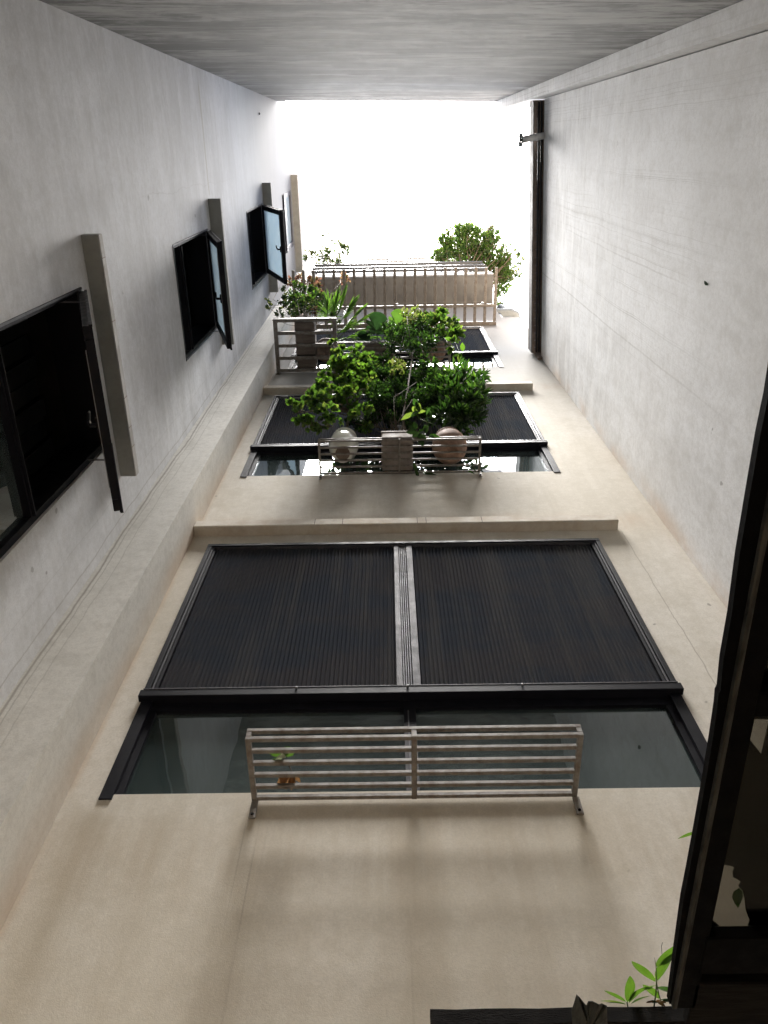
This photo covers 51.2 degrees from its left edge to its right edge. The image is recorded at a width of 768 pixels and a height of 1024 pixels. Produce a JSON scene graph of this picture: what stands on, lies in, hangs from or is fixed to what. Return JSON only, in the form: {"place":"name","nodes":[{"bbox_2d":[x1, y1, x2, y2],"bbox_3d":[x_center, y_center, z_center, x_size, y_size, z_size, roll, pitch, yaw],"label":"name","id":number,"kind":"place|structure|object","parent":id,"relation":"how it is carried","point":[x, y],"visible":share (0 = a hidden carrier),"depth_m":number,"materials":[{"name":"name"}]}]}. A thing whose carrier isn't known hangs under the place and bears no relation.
{"place":"outdoors","nodes":[
{"label":"outdoors","id":0,"kind":"place"},
{"bbox_2d":[286,101,529,326],"label":"sky","id":1,"kind":"structure","parent":0,"point":[384,179],"materials":[{"name":"white"}]},
{"label":"ground","id":2,"kind":"structure","parent":0,"visible":0},
{"bbox_2d":[0,0,307,706],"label":"side wall","id":3,"kind":"structure","parent":2,"relation":"on","point":[153,247],"depth_m":4.63,"materials":[{"name":"paint"}]},
{"bbox_2d":[0,287,123,558],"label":"casement window","id":4,"kind":"structure","parent":3,"relation":"in","point":[54,420],"depth_m":4.30,"materials":[{"name":"black metal"}]},
{"bbox_2d":[172,229,231,360],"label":"casement window","id":5,"kind":"structure","parent":3,"relation":"in","point":[192,259],"depth_m":7.30,"materials":[{"name":"black metal"}]},
{"bbox_2d":[246,204,287,288],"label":"casement window","id":6,"kind":"structure","parent":3,"relation":"in","point":[272,226],"depth_m":10.38,"materials":[{"name":"black metal"}]},
{"bbox_2d":[282,190,292,252],"bbox_3d":[-1.685,-4.835,13.335,0.225,1.284,0.898,-1,-66,0],"label":"casement window","id":7,"kind":"structure","parent":3,"relation":"in","point":[286,204],"depth_m":13.29,"materials":[{"name":"glass"}]},
{"bbox_2d":[0,266,726,1023],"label":"house facade","id":8,"kind":"structure","parent":2,"relation":"on","point":[252,570],"depth_m":3.63,"materials":[{"name":"paint"}]},
{"bbox_2d":[273,317,336,374],"bbox_3d":[-0.903,-1.927,9.300,0.733,0.173,0.621,-1,-66,0],"label":"plant shelf","id":9,"kind":"object","parent":8,"relation":"attached to","point":[279,369],"visible":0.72,"depth_m":9.30,"materials":[{"name":"metal"}]},
{"bbox_2d":[294,322,317,367],"bbox_3d":[-0.915,-1.981,9.431,0.230,0.195,0.540,-1,-66,0],"label":"planter box","id":10,"kind":"object","parent":9,"relation":"on","point":[306,351],"visible":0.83,"depth_m":9.36,"materials":[{"name":"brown wood"}]},
{"bbox_2d":[264,271,350,325],"bbox_3d":[-1.017,-2.792,10.669,1.060,2.770,0.525,-1,-66,0],"label":"nandina shrub","id":11,"kind":"object","parent":10,"relation":"in","point":[309,299],"visible":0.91,"depth_m":10.52,"materials":[{"name":"green plant"}]},
{"bbox_2d":[316,338,332,361],"bbox_3d":[-0.688,-1.903,9.492,0.268,0.230,0.268,-1,-66,0],"label":"plant pot","id":12,"kind":"object","parent":9,"relation":"on","point":[322,350],"visible":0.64,"depth_m":9.39,"materials":[{"name":"brown ceramic"}]},
{"bbox_2d":[316,283,379,340],"bbox_3d":[-0.408,-2.395,9.817,0.842,0.820,0.775,-1,-66,0],"label":"palm plant","id":13,"kind":"object","parent":12,"relation":"in","point":[327,304],"visible":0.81,"depth_m":9.81,"materials":[{"name":"green plant"}]},
{"bbox_2d":[350,257,432,272],"bbox_3d":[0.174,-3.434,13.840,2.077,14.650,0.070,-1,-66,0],"label":"roof rail","id":14,"kind":"object","parent":8,"relation":"attached to","point":[386,261],"visible":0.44,"depth_m":19.99,"materials":[{"name":"white metal"}]},
{"bbox_2d":[337,340,450,369],"bbox_3d":[0.119,-1.834,9.404,1.343,0.162,0.330,-1,-66,0],"label":"plant shelf","id":15,"kind":"object","parent":8,"relation":"attached to","point":[377,342],"visible":0.26,"depth_m":9.40,"materials":[{"name":"metal"}]},
{"bbox_2d":[362,344,392,361],"bbox_3d":[-0.062,-1.870,9.518,0.390,0.166,0.285,-1,-66,0],"label":"planter box","id":16,"kind":"object","parent":15,"relation":"on","point":[375,345],"visible":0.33,"depth_m":9.41,"materials":[{"name":"brown wood"}]},
{"bbox_2d":[357,309,410,340],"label":"monstera plant","id":17,"kind":"object","parent":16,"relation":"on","point":[376,319],"visible":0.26,"depth_m":9.74,"materials":[{"name":"green plant"}]},
{"bbox_2d":[421,337,445,363],"bbox_3d":[0.589,-1.912,9.541,0.312,0.240,0.312,-1,-66,0],"label":"plant pot","id":18,"kind":"object","parent":15,"relation":"on","point":[440,354],"visible":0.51,"depth_m":9.44,"materials":[{"name":"ceramic"}]},
{"bbox_2d":[411,306,465,360],"bbox_3d":[0.630,-2.063,9.384,0.645,2.127,0.420,-1,-66,0],"label":"potted shrub","id":19,"kind":"object","parent":18,"relation":"in","point":[454,329],"visible":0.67,"depth_m":9.57,"materials":[{"name":"green plant"}]},
{"bbox_2d":[292,267,497,327],"bbox_3d":[0.158,-3.101,11.603,2.945,0.110,0.822,-1,-66,0],"label":"slatted shelf","id":20,"kind":"object","parent":8,"relation":"attached to","point":[484,305],"visible":0.68,"depth_m":11.57,"materials":[{"name":"metal"}]},
{"bbox_2d":[288,326,503,367],"bbox_3d":[0.133,-2.128,10.519,2.602,2.250,0.128,-1,-66,0],"label":"window","id":21,"kind":"structure","parent":8,"relation":"in","point":[479,349],"depth_m":10.36,"materials":[{"name":"black metal"}]},
{"bbox_2d":[318,436,481,478],"bbox_3d":[0.128,-0.435,6.375,1.302,0.155,0.295,-1,-66,0],"label":"plant shelf","id":22,"kind":"object","parent":8,"relation":"attached to","point":[399,459],"visible":1,"depth_m":6.38,"materials":[{"name":"metal"}]},
{"bbox_2d":[329,427,358,462],"bbox_3d":[-0.331,-0.540,6.568,0.244,0.360,0.244,-1,-66,0],"label":"plant pot","id":23,"kind":"object","parent":22,"relation":"on","point":[344,432],"visible":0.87,"depth_m":6.44,"materials":[{"name":"white ceramic"}]},
{"bbox_2d":[285,338,378,434],"bbox_3d":[-0.386,-1.144,7.489,0.820,2.496,0.490,-1,-66,0],"label":"potted shrub","id":24,"kind":"object","parent":23,"relation":"in","point":[353,366],"visible":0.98,"depth_m":7.09,"materials":[{"name":"green plant"}]},
{"bbox_2d":[381,431,412,470],"bbox_3d":[0.107,-0.492,6.475,0.257,0.151,0.297,-1,-66,0],"label":"planter box","id":25,"kind":"object","parent":22,"relation":"on","point":[394,434],"visible":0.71,"depth_m":6.41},
{"bbox_2d":[344,351,444,435],"bbox_3d":[0.137,-1.071,7.503,0.994,2.218,0.476,-1,-66,0],"label":"potted shrub","id":26,"kind":"object","parent":25,"relation":"in","point":[387,393],"visible":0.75,"depth_m":7.26,"materials":[{"name":"green plant"}]},
{"bbox_2d":[377,305,442,430],"bbox_3d":[0.282,-1.617,8.210,0.759,3.959,0.478,-13,-66,6],"label":"tree","id":27,"kind":"object","parent":25,"relation":"in","point":[412,322],"visible":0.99,"depth_m":8.70,"materials":[{"name":"green plant"}]},
{"bbox_2d":[432,427,466,463],"bbox_3d":[0.534,-0.535,6.545,0.284,0.316,0.284,-1,-66,0],"label":"plant pot","id":28,"kind":"object","parent":22,"relation":"on","point":[448,431],"visible":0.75,"depth_m":6.43,"materials":[{"name":"ceramic"}]},
{"bbox_2d":[401,357,492,475],"bbox_3d":[0.577,-0.925,7.115,0.876,1.979,0.631,-1,-66,0],"label":"potted shrub","id":29,"kind":"object","parent":28,"relation":"in","point":[462,385],"visible":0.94,"depth_m":6.94,"materials":[{"name":"green plant"}]},
{"bbox_2d":[307,261,493,306],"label":"balcony","id":30,"kind":"structure","parent":8,"relation":"attached to","point":[400,266],"depth_m":13.17,"materials":[{"name":"beige concrete"}]},
{"bbox_2d":[302,230,351,273],"bbox_3d":[-1.093,-4.278,14.003,0.851,1.919,0.998,20,-67,-9],"label":"balcony shrub","id":31,"kind":"object","parent":30,"relation":"on","point":[327,257],"visible":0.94,"depth_m":14.52,"materials":[{"name":"green plant"}]},
{"bbox_2d":[240,392,560,477],"bbox_3d":[0.130,-0.527,7.131,2.602,2.997,0.232,-1,-66,0],"label":"window","id":32,"kind":"structure","parent":8,"relation":"in","point":[512,441],"depth_m":7.01,"materials":[{"name":"black metal"}]},
{"bbox_2d":[98,538,706,799],"bbox_3d":[0.127,0.917,3.961,2.602,3.024,0.232,-1,-66,0],"label":"window","id":33,"kind":"structure","parent":8,"relation":"in","point":[467,623],"depth_m":4.05,"materials":[{"name":"black metal"}]},
{"bbox_2d":[245,724,583,818],"bbox_3d":[0.122,1.018,3.152,1.318,0.158,0.322,-1,-66,0],"label":"plant shelf","id":34,"kind":"object","parent":8,"relation":"attached to","point":[414,760],"visible":1,"depth_m":3.15,"materials":[{"name":"metal"}]},
{"bbox_2d":[270,753,300,789],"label":"fallen leaves","id":35,"kind":"object","parent":34,"relation":"on","point":[287,779],"visible":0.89,"depth_m":3.21,"materials":[{"name":"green plant"}]},
{"bbox_2d":[496,304,520,318],"bbox_3d":[1.949,-2.967,12.833,0.542,1.077,0.542,-1,-66,0],"label":"drain pipe","id":36,"kind":"object","parent":8,"relation":"on","point":[503,310],"visible":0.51,"depth_m":12.86,"materials":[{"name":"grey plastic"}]},
{"bbox_2d":[39,0,767,110],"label":"wall","id":37,"kind":"structure","parent":2,"relation":"on","point":[511,55],"depth_m":5.05,"materials":[{"name":"paint"}]},
{"bbox_2d":[528,31,767,607],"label":"boundary wall","id":38,"kind":"structure","parent":2,"relation":"on","point":[648,201],"depth_m":5.25,"materials":[{"name":"paint"}]},
{"bbox_2d":[518,132,544,146],"bbox_3d":[1.672,-4.199,9.033,0.328,0.145,0.147,-1,-66,0],"label":"wall arm","id":39,"kind":"object","parent":38,"relation":"attached to","point":[531,137],"depth_m":9.00,"materials":[{"name":"white plastic"}]},
{"bbox_2d":[430,1006,684,1023],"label":"wooden beam","id":40,"kind":"structure","parent":38,"relation":"attached to","point":[646,1015],"depth_m":1.56,"materials":[{"name":"brown wood"}]},
{"bbox_2d":[571,994,607,1023],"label":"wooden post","id":41,"kind":"object","parent":40,"relation":"hanging from","point":[590,1012],"visible":1,"depth_m":1.49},
{"bbox_2d":[604,942,672,1006],"bbox_3d":[0.523,0.922,1.602,0.174,0.016,0.194,-1,-66,0],"label":"seedling","id":42,"kind":"object","parent":40,"relation":"on","point":[662,963],"visible":0.84,"depth_m":1.61,"materials":[{"name":"green plant"}]},
{"bbox_2d":[646,999,668,1005],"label":"leaf litter","id":43,"kind":"object","parent":40,"relation":"on","point":[661,1002],"visible":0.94,"depth_m":1.59,"materials":[{"name":"brown plant"}]},
{"bbox_2d":[667,365,767,1023],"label":"canopy","id":44,"kind":"object","parent":40,"relation":"attached to","point":[718,974],"visible":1,"depth_m":1.34,"materials":[{"name":"black metal"}]},
{"bbox_2d":[678,832,691,838],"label":"seedling","id":45,"kind":"object","parent":44,"relation":"on","point":[687,834],"visible":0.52,"depth_m":1.44,"materials":[{"name":"green plant"}]},
{"bbox_3d":[1.408,-3.343,13.554,0.420,0.320,0.420,-1,-66,0],"label":"plant pot","id":46,"kind":"object","parent":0,"visible":0},
{"bbox_2d":[430,219,525,305],"bbox_3d":[1.714,-4.402,14.304,1.398,2.577,1.650,-41,-72,17],"label":"balcony tree","id":47,"kind":"object","parent":46,"relation":"in","point":[479,246],"visible":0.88,"depth_m":14.75,"materials":[{"name":"green plant"}]}
]}

